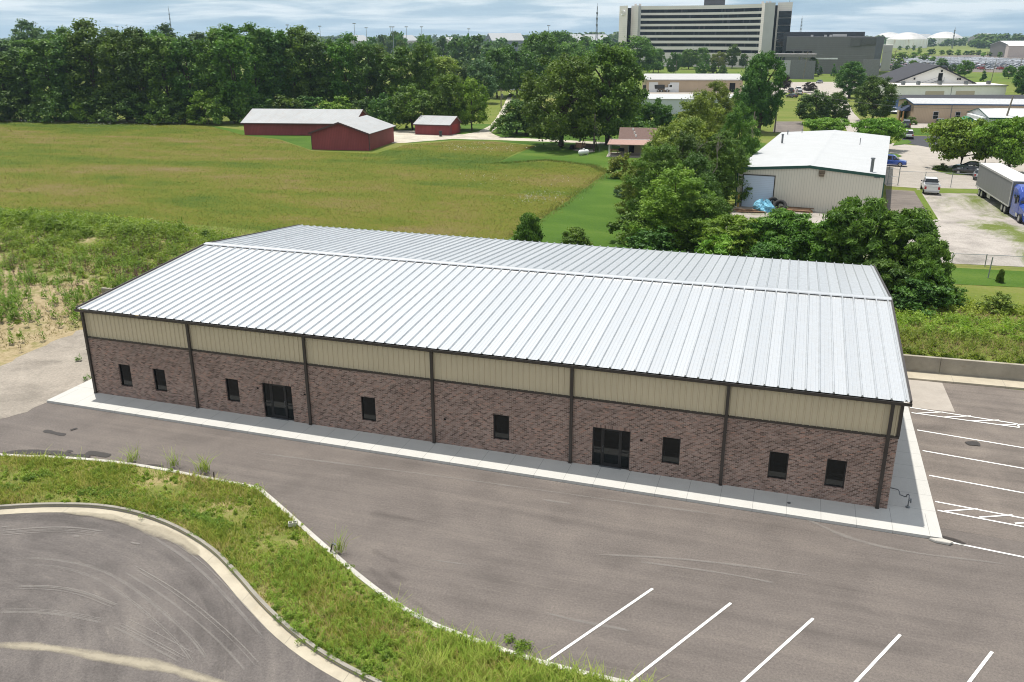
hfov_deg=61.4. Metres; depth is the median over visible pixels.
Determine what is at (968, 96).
dark roofed building
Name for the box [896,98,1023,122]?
tan office
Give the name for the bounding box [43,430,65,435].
wet patch
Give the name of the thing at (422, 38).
tree
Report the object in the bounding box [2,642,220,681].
dust drift
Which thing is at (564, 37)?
tree
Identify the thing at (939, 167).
shrub
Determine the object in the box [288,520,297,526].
concrete block
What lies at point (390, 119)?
shrub
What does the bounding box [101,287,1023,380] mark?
retaining wall
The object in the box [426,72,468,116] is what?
tree
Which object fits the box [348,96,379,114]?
shrub
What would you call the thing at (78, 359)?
gravel weeds
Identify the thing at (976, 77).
hospital lawn
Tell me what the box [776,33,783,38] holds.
window
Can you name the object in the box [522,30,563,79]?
tree
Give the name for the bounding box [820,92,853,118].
tree
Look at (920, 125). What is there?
back car park
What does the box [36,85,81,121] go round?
shrub
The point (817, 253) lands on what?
tree
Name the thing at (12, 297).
tall weeds
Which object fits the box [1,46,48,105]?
tree
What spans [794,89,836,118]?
tree
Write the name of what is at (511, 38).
warehouse
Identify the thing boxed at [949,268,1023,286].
lawn strip
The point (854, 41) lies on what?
window
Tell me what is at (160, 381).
window
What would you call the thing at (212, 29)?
tree
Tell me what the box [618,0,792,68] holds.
hospital
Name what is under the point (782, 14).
window
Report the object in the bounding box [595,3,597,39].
radio mast
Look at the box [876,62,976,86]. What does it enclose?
gabled hall
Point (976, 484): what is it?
bay marking
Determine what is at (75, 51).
tree
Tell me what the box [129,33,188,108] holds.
tree
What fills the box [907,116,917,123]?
shrub
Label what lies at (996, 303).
shrub
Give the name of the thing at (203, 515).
island weeds
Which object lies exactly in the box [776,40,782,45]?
window
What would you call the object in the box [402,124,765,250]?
lawn
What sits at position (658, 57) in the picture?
tree
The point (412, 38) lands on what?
warehouse
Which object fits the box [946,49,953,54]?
tree
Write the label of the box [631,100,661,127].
shrub
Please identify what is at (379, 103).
shrub
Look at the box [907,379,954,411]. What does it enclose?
concrete pad
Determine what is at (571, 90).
tree
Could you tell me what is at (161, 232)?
weed clumps
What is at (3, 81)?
tree
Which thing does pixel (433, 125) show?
red shed
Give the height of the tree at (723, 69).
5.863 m
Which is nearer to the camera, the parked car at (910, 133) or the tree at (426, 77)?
the parked car at (910, 133)
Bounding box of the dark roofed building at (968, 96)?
[888,95,1023,111]
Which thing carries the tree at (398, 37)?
on the ground at (32, 342)
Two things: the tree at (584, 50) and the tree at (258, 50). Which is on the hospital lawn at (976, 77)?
the tree at (584, 50)
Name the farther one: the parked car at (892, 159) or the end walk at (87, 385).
the parked car at (892, 159)
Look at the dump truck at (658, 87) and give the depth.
321.11 m
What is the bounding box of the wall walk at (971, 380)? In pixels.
[907,371,1023,389]
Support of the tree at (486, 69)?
on the ground at (32, 342)
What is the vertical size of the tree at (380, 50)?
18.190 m
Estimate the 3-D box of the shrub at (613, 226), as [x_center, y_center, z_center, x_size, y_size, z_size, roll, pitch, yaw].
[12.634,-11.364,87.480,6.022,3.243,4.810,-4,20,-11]
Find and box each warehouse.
[350,35,368,43]
[403,35,416,43]
[485,33,523,50]
[569,34,581,43]
[583,34,607,40]
[968,33,990,41]
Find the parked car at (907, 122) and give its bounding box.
[901,119,910,127]
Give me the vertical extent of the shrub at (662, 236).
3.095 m
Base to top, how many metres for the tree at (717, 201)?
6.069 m
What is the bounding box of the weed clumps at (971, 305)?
[890,293,1023,319]
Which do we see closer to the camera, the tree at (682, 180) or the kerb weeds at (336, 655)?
the kerb weeds at (336, 655)
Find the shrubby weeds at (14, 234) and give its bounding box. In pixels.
[0,210,245,272]
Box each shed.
[413,115,462,134]
[637,94,733,113]
[1004,44,1023,56]
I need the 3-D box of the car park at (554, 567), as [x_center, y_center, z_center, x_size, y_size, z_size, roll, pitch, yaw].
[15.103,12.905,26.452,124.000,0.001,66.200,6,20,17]
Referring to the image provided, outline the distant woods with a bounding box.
[1,31,1023,52]
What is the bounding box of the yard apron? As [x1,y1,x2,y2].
[886,189,924,212]
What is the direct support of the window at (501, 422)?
in the brick building at (816, 326)
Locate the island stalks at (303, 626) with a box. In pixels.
[251,545,632,681]
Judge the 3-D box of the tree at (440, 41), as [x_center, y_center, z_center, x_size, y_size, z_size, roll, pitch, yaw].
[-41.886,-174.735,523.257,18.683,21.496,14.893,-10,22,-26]
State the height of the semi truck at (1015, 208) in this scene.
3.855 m
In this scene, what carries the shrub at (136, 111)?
on the meadow
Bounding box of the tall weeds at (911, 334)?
[898,323,1023,362]
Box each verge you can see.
[902,128,1020,134]
[914,190,937,218]
[920,188,977,193]
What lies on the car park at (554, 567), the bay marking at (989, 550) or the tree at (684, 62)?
the bay marking at (989, 550)
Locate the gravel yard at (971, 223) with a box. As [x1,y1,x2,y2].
[732,188,1023,266]
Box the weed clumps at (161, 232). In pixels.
[0,211,235,336]
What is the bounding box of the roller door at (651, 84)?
[649,82,657,91]
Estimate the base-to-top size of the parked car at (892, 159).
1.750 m
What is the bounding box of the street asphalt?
[773,121,802,131]
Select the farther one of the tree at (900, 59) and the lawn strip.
the tree at (900, 59)
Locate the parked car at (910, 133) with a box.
[903,129,913,138]
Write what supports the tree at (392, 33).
on the ground at (32, 342)
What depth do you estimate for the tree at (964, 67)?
427.88 m
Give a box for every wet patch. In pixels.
[4,449,89,457]
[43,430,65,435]
[85,451,110,456]
[965,441,979,445]
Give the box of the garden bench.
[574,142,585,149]
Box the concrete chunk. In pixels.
[929,538,952,544]
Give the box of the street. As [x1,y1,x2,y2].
[648,82,1023,188]
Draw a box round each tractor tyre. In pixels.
[768,197,778,207]
[773,199,786,208]
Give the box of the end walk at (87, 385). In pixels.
[73,379,93,390]
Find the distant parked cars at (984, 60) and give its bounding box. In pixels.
[892,57,1023,63]
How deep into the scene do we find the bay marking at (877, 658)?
30.82 m
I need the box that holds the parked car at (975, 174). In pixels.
[972,168,978,179]
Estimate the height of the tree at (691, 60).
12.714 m
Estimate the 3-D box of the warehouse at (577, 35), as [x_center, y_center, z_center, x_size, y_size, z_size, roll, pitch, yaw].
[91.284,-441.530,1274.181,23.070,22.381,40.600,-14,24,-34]
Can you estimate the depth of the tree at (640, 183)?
93.09 m
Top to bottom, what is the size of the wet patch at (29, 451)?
0.001 m
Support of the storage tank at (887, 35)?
on the ground at (32, 342)
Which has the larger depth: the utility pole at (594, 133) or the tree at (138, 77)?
the tree at (138, 77)
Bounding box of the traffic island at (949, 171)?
[932,167,972,174]
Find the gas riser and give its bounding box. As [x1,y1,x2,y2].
[890,487,911,507]
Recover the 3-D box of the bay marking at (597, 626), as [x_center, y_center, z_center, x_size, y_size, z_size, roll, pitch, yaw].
[3.408,10.701,32.705,6.285,0.001,0.110,-18,26,-41]
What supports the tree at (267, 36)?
on the ground at (32, 342)
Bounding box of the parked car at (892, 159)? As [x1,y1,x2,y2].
[887,154,906,166]
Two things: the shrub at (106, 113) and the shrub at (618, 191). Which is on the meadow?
the shrub at (106, 113)
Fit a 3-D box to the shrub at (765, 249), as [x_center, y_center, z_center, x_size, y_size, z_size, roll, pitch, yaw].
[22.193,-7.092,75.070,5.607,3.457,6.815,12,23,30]
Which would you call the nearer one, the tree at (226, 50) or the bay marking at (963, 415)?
the bay marking at (963, 415)
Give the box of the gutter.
[0,507,367,681]
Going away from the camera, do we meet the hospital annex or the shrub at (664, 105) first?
the shrub at (664, 105)
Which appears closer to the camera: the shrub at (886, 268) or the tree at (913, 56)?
the shrub at (886, 268)
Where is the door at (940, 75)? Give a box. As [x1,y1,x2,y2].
[938,73,942,80]
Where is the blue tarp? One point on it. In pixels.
(766, 205)
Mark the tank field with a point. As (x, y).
(986, 50)
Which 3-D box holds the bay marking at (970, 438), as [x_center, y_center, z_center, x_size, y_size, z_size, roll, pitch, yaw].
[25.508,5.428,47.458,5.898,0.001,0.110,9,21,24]
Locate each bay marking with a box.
[547,588,652,659]
[630,602,731,680]
[741,618,813,681]
[854,634,900,681]
[910,407,1015,423]
[912,412,1019,427]
[918,430,1023,447]
[923,450,1023,468]
[929,475,1023,492]
[935,501,1023,518]
[938,510,1023,526]
[945,508,976,511]
[953,542,1023,557]
[967,651,993,681]
[979,514,1011,517]
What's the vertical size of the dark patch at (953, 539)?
0.001 m
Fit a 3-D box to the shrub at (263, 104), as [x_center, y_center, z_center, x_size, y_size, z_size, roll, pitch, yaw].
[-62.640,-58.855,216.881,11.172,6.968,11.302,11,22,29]
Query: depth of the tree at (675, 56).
452.80 m
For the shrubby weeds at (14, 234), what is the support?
on the ground at (32, 342)
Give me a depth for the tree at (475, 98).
190.25 m
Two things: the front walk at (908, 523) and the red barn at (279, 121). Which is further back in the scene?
the red barn at (279, 121)
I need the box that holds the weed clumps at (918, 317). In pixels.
[895,306,1023,342]
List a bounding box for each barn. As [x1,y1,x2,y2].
[240,109,369,134]
[308,115,394,150]
[989,41,1023,56]
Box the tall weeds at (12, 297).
[0,245,157,342]
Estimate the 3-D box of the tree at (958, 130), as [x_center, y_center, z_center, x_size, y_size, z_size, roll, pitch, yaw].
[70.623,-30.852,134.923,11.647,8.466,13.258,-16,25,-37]
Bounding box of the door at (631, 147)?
[629,145,633,152]
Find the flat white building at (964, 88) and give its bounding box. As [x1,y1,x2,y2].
[880,81,1008,94]
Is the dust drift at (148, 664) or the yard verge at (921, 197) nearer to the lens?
the dust drift at (148, 664)
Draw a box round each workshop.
[642,74,742,91]
[961,108,1023,123]
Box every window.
[119,364,133,388]
[153,369,167,393]
[226,378,240,403]
[361,396,376,423]
[492,414,509,442]
[640,25,759,28]
[640,31,759,34]
[641,8,761,12]
[641,14,760,18]
[641,20,760,23]
[648,37,758,40]
[651,43,758,46]
[654,50,757,52]
[660,437,680,466]
[766,451,788,481]
[775,47,782,52]
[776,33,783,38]
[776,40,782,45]
[777,25,789,31]
[778,11,791,17]
[778,18,790,24]
[822,459,846,490]
[850,38,860,45]
[932,111,938,118]
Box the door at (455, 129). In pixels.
[452,124,458,134]
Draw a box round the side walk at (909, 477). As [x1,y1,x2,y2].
[887,402,935,514]
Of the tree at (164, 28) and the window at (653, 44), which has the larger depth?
the window at (653, 44)
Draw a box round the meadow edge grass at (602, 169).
[491,158,610,237]
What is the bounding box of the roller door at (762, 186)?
[741,175,774,206]
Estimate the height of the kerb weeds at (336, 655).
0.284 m
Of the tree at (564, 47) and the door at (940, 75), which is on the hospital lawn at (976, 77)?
the tree at (564, 47)
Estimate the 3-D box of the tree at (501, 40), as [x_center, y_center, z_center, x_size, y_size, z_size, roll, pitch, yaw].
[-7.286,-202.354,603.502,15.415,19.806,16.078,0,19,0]
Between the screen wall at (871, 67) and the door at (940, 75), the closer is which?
the door at (940, 75)
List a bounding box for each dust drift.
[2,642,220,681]
[68,512,197,553]
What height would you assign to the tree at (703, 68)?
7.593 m
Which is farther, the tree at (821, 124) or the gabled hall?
the gabled hall
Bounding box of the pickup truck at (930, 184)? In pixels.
[920,176,940,193]
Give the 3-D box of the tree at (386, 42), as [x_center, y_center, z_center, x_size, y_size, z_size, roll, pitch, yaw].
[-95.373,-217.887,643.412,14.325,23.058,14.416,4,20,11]
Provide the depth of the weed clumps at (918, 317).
62.43 m
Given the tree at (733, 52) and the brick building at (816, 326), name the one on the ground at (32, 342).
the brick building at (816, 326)
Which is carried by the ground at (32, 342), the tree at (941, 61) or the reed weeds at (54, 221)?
the reed weeds at (54, 221)
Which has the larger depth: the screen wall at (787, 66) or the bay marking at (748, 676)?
the screen wall at (787, 66)
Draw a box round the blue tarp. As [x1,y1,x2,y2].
[752,198,774,212]
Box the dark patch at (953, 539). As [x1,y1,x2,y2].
[942,536,964,543]
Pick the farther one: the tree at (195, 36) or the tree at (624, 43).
the tree at (624, 43)
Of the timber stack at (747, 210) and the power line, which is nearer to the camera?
the timber stack at (747, 210)
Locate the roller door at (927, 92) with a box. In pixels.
[925,91,943,94]
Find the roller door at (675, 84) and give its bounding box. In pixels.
[669,82,678,91]
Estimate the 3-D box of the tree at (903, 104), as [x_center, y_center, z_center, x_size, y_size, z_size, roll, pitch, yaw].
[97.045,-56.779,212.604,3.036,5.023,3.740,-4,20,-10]
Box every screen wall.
[782,60,790,74]
[789,60,815,78]
[863,59,880,79]
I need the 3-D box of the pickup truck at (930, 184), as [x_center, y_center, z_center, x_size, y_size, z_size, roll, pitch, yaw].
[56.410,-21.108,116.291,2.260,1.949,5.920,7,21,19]
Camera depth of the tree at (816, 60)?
445.03 m
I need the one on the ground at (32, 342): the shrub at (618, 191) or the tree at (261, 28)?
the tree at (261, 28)
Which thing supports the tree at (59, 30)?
on the ground at (32, 342)
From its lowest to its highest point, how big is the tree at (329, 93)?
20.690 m
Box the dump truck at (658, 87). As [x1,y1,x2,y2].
[643,85,664,91]
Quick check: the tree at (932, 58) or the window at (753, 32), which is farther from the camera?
the tree at (932, 58)
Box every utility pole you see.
[593,114,601,149]
[1006,96,1013,115]
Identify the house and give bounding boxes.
[606,127,658,157]
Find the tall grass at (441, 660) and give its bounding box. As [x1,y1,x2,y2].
[30,442,664,681]
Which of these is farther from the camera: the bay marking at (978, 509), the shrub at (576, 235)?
the shrub at (576, 235)
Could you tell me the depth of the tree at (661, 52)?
484.92 m
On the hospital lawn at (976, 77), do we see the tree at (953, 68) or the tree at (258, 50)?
the tree at (953, 68)
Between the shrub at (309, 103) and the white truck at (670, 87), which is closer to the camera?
the shrub at (309, 103)
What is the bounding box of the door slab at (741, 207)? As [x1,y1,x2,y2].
[731,206,753,209]
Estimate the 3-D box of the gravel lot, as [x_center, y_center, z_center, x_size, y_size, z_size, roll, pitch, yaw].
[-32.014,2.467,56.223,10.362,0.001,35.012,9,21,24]
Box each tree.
[0,39,10,86]
[0,39,40,91]
[0,52,26,113]
[0,53,22,90]
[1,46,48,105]
[8,18,46,75]
[9,38,72,119]
[28,27,55,78]
[43,28,99,105]
[47,25,84,84]
[57,17,116,117]
[87,26,115,85]
[94,29,141,120]
[112,25,167,111]
[112,31,140,71]
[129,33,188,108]
[142,28,171,91]
[150,22,180,85]
[163,32,208,108]
[182,30,207,76]
[185,30,232,109]
[203,26,237,74]
[208,23,262,122]
[233,22,282,105]
[251,26,273,80]
[253,28,299,105]
[276,25,312,99]
[292,31,332,106]
[295,24,314,49]
[308,36,349,106]
[320,31,369,108]
[350,43,390,109]
[365,36,376,58]
[367,45,397,106]
[373,41,385,54]
[374,45,421,106]
[376,33,392,53]
[387,31,399,54]
[389,82,433,129]
[392,31,409,59]
[393,39,406,63]
[404,41,441,108]
[412,33,433,63]
[420,55,462,98]
[426,44,442,56]
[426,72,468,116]
[433,34,450,58]
[442,56,485,98]
[444,36,468,65]
[453,76,490,129]
[456,33,472,60]
[463,57,501,97]
[464,34,486,68]
[478,47,523,97]
[480,39,499,65]
[492,37,511,47]
[494,41,547,95]
[499,99,527,133]
[509,52,606,146]
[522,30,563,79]
[547,30,578,55]
[549,41,589,76]
[572,39,588,49]
[574,44,594,61]
[576,43,650,144]
[578,36,593,49]
[589,39,604,67]
[594,35,616,54]
[614,40,626,66]
[614,161,648,214]
[619,35,664,75]
[621,141,684,225]
[624,163,716,248]
[633,141,653,177]
[643,54,661,72]
[645,115,727,187]
[646,130,720,207]
[652,48,666,72]
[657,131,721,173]
[665,150,727,221]
[666,52,682,72]
[669,88,733,151]
[677,52,687,67]
[678,193,735,250]
[679,48,701,68]
[688,129,752,204]
[694,62,709,73]
[696,47,710,65]
[696,80,734,140]
[696,214,763,255]
[707,59,718,73]
[710,51,728,67]
[715,100,761,182]
[718,65,727,73]
[725,44,740,67]
[730,94,745,122]
[733,50,788,130]
[734,217,780,245]
[738,53,747,65]
[752,206,813,260]
[780,75,792,88]
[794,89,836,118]
[795,218,866,262]
[801,82,817,90]
[802,117,853,130]
[809,57,818,73]
[811,195,906,264]
[817,66,822,74]
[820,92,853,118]
[830,63,836,76]
[831,61,868,97]
[849,117,908,143]
[851,75,901,118]
[864,206,940,276]
[890,63,902,70]
[891,57,905,62]
[894,52,908,58]
[897,232,956,299]
[900,100,907,118]
[909,52,918,57]
[917,46,922,53]
[917,53,929,59]
[920,116,1002,163]
[926,48,935,53]
[928,56,936,60]
[936,58,948,65]
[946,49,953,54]
[948,64,956,71]
[955,60,975,74]
[967,116,1023,167]
[979,70,987,80]
[1001,65,1017,78]
[1011,66,1023,94]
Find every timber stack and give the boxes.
[733,208,766,212]
[777,206,813,212]
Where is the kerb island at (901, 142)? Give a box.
[894,140,910,144]
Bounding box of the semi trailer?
[975,163,1023,206]
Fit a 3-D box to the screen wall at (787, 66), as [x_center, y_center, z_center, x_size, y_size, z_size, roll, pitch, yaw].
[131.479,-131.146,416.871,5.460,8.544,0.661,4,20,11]
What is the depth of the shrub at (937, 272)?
66.33 m
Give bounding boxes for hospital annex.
[767,32,892,73]
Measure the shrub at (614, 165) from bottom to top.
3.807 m
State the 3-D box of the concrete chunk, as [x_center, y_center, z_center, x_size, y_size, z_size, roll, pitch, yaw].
[18.832,8.781,37.865,0.968,0.130,0.302,6,20,17]
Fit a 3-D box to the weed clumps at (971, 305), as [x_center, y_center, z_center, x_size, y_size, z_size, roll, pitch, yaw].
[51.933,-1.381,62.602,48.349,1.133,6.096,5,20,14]
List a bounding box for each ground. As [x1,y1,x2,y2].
[0,36,1023,455]
[0,456,601,681]
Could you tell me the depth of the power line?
187.35 m
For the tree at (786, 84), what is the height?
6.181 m
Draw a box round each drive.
[392,93,619,145]
[879,69,1010,72]
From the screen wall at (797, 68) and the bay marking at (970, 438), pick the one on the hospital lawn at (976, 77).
the screen wall at (797, 68)
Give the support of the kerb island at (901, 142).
on the street
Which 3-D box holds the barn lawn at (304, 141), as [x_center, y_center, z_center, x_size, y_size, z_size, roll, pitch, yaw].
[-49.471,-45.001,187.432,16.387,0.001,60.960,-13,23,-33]
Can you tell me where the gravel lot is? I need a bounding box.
[0,330,91,418]
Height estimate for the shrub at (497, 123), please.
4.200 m
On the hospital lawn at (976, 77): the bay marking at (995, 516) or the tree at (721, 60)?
the tree at (721, 60)
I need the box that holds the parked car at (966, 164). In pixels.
[952,161,980,167]
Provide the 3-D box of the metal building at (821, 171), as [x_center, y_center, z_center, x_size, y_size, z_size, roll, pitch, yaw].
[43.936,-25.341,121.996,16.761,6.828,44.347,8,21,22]
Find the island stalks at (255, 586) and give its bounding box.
[0,456,450,670]
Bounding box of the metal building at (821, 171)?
[735,129,889,214]
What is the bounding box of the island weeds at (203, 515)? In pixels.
[70,485,233,531]
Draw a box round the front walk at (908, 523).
[47,388,941,538]
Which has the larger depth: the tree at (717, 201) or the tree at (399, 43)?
the tree at (399, 43)
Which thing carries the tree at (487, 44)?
on the ground at (32, 342)
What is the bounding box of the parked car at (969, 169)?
[952,165,978,173]
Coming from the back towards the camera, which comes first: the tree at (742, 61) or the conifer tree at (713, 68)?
the tree at (742, 61)
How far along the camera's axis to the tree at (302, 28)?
336.37 m
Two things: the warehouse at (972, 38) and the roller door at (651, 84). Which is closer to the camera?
the roller door at (651, 84)
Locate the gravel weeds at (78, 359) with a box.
[74,353,90,379]
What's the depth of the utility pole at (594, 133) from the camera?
158.07 m
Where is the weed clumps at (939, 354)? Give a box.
[902,346,1023,363]
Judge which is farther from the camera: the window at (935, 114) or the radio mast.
the radio mast
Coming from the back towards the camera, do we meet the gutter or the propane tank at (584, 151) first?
the propane tank at (584, 151)
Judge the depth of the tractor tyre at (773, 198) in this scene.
104.30 m
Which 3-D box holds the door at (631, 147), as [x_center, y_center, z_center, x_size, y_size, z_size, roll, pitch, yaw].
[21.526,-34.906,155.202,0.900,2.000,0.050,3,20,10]
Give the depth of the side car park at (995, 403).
45.38 m
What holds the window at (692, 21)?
in the hospital
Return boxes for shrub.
[0,91,36,120]
[0,106,19,119]
[21,96,58,121]
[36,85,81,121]
[67,96,103,121]
[79,89,135,122]
[109,92,161,122]
[136,92,179,123]
[160,97,210,123]
[176,90,232,123]
[207,79,251,123]
[237,93,279,118]
[269,94,307,108]
[286,95,326,108]
[319,95,355,108]
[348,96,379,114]
[367,92,395,122]
[376,97,408,129]
[488,113,504,131]
[496,100,542,135]
[512,212,545,241]
[561,227,593,245]
[604,106,650,127]
[605,152,636,177]
[606,211,650,246]
[612,188,626,196]
[618,225,687,251]
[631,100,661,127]
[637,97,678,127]
[653,104,680,127]
[694,232,741,255]
[742,240,794,259]
[858,258,921,304]
[890,276,957,319]
[902,258,955,307]
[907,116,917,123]
[930,281,969,308]
[932,163,947,170]
[975,291,1017,314]
[995,269,1004,282]
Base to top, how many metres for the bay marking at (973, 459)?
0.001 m
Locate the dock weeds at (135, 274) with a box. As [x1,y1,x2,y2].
[0,215,213,347]
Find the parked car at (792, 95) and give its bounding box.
[786,93,797,97]
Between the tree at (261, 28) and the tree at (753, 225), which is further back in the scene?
the tree at (261, 28)
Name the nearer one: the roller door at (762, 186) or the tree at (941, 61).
the roller door at (762, 186)
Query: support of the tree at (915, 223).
on the ground at (32, 342)
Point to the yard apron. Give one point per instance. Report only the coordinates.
(899, 200)
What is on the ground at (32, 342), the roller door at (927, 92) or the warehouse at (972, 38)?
the warehouse at (972, 38)
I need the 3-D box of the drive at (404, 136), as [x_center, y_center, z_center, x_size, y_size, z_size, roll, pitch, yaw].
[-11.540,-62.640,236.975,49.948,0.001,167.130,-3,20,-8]
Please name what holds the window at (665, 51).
in the hospital
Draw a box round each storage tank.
[879,32,897,38]
[886,32,928,47]
[927,32,962,44]
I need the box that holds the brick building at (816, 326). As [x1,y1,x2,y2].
[74,224,912,508]
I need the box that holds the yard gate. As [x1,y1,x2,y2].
[887,166,900,184]
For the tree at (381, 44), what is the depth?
560.11 m
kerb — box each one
[0,453,631,681]
[0,502,381,681]
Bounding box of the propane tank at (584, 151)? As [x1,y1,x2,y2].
[578,148,588,154]
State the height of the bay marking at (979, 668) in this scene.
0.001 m
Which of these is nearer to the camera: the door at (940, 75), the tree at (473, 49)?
the door at (940, 75)
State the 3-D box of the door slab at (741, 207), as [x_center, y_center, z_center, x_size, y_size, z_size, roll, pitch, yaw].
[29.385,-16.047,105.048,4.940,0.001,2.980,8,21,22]
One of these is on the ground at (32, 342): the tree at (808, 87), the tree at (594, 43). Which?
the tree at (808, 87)
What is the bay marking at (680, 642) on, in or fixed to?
on the car park at (554, 567)
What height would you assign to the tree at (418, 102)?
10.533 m
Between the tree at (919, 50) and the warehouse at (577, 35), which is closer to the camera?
the tree at (919, 50)
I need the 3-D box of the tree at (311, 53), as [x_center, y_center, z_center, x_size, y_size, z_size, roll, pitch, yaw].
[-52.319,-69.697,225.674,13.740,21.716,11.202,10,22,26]
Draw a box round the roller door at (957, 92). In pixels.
[956,91,974,94]
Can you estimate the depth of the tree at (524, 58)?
294.72 m
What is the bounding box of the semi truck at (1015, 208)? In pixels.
[1000,184,1023,222]
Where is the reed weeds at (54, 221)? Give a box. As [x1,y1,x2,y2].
[0,206,190,238]
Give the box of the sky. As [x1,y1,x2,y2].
[0,0,1023,37]
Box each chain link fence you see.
[901,171,977,187]
[951,253,1023,266]
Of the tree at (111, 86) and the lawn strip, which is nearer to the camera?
the lawn strip
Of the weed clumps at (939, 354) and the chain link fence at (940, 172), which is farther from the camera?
the chain link fence at (940, 172)
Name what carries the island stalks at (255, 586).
on the island ground at (157, 482)
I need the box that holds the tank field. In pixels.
[907,48,989,54]
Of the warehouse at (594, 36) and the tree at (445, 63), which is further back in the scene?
the warehouse at (594, 36)
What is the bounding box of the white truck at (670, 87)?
[664,84,672,91]
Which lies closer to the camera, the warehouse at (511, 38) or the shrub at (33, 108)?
the shrub at (33, 108)
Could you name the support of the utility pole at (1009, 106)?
on the verge at (916, 131)
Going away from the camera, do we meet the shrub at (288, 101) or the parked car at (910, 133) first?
the parked car at (910, 133)
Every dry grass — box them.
[0,250,137,348]
[895,308,1023,361]
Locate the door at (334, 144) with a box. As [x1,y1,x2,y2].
[329,139,346,149]
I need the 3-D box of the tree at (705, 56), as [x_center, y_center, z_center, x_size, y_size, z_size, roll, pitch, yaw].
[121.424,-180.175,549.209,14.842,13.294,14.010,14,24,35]
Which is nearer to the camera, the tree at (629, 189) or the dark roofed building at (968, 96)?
the tree at (629, 189)
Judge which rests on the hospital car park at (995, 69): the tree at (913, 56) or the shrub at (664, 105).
the tree at (913, 56)
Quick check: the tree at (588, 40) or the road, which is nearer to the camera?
the road
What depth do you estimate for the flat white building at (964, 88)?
293.95 m
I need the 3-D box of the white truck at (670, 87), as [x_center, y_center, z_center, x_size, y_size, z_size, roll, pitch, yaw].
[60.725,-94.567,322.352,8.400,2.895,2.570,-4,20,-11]
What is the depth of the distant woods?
1452.86 m
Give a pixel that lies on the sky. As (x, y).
(874, 18)
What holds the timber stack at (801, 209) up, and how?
on the gravel yard at (971, 223)
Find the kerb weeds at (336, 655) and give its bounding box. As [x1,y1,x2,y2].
[126,504,399,681]
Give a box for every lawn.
[211,126,311,149]
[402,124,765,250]
[503,65,1021,96]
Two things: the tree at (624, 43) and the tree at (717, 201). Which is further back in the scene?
the tree at (624, 43)
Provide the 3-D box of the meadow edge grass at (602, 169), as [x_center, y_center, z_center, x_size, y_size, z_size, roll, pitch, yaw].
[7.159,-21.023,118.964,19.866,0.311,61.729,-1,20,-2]
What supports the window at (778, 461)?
in the brick building at (816, 326)
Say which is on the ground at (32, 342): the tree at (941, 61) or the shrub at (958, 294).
the shrub at (958, 294)
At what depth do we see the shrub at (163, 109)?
207.49 m
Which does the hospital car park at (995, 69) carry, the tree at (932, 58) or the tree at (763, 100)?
the tree at (932, 58)
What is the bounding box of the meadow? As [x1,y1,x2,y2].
[0,120,604,239]
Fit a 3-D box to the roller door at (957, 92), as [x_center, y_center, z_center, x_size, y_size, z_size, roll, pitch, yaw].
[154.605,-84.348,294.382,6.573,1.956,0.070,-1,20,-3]
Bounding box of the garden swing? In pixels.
[581,138,597,151]
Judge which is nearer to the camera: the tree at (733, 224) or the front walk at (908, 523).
the front walk at (908, 523)
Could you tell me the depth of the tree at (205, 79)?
206.65 m
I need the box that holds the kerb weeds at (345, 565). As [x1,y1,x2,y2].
[0,451,643,680]
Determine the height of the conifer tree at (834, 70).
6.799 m
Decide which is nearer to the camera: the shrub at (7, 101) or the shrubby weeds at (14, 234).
the shrubby weeds at (14, 234)
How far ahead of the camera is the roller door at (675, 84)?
320.92 m
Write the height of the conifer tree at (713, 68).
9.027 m
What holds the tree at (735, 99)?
on the ground at (32, 342)
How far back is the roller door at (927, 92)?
293.71 m
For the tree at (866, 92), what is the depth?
208.35 m
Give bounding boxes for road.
[0,512,340,681]
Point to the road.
(47, 560)
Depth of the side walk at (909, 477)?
43.15 m
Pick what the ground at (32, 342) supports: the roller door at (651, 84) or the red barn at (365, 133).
the red barn at (365, 133)
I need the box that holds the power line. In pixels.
[779,89,987,108]
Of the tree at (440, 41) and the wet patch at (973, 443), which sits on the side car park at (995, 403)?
the wet patch at (973, 443)
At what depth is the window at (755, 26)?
573.99 m
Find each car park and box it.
[0,403,1023,681]
[901,122,928,127]
[902,136,1023,149]
[908,381,1023,541]
[916,55,1023,70]
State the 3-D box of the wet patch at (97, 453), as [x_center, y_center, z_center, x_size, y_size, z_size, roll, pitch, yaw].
[-22.085,6.031,46.041,1.747,0.001,0.870,6,20,17]
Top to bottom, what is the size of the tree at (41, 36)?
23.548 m

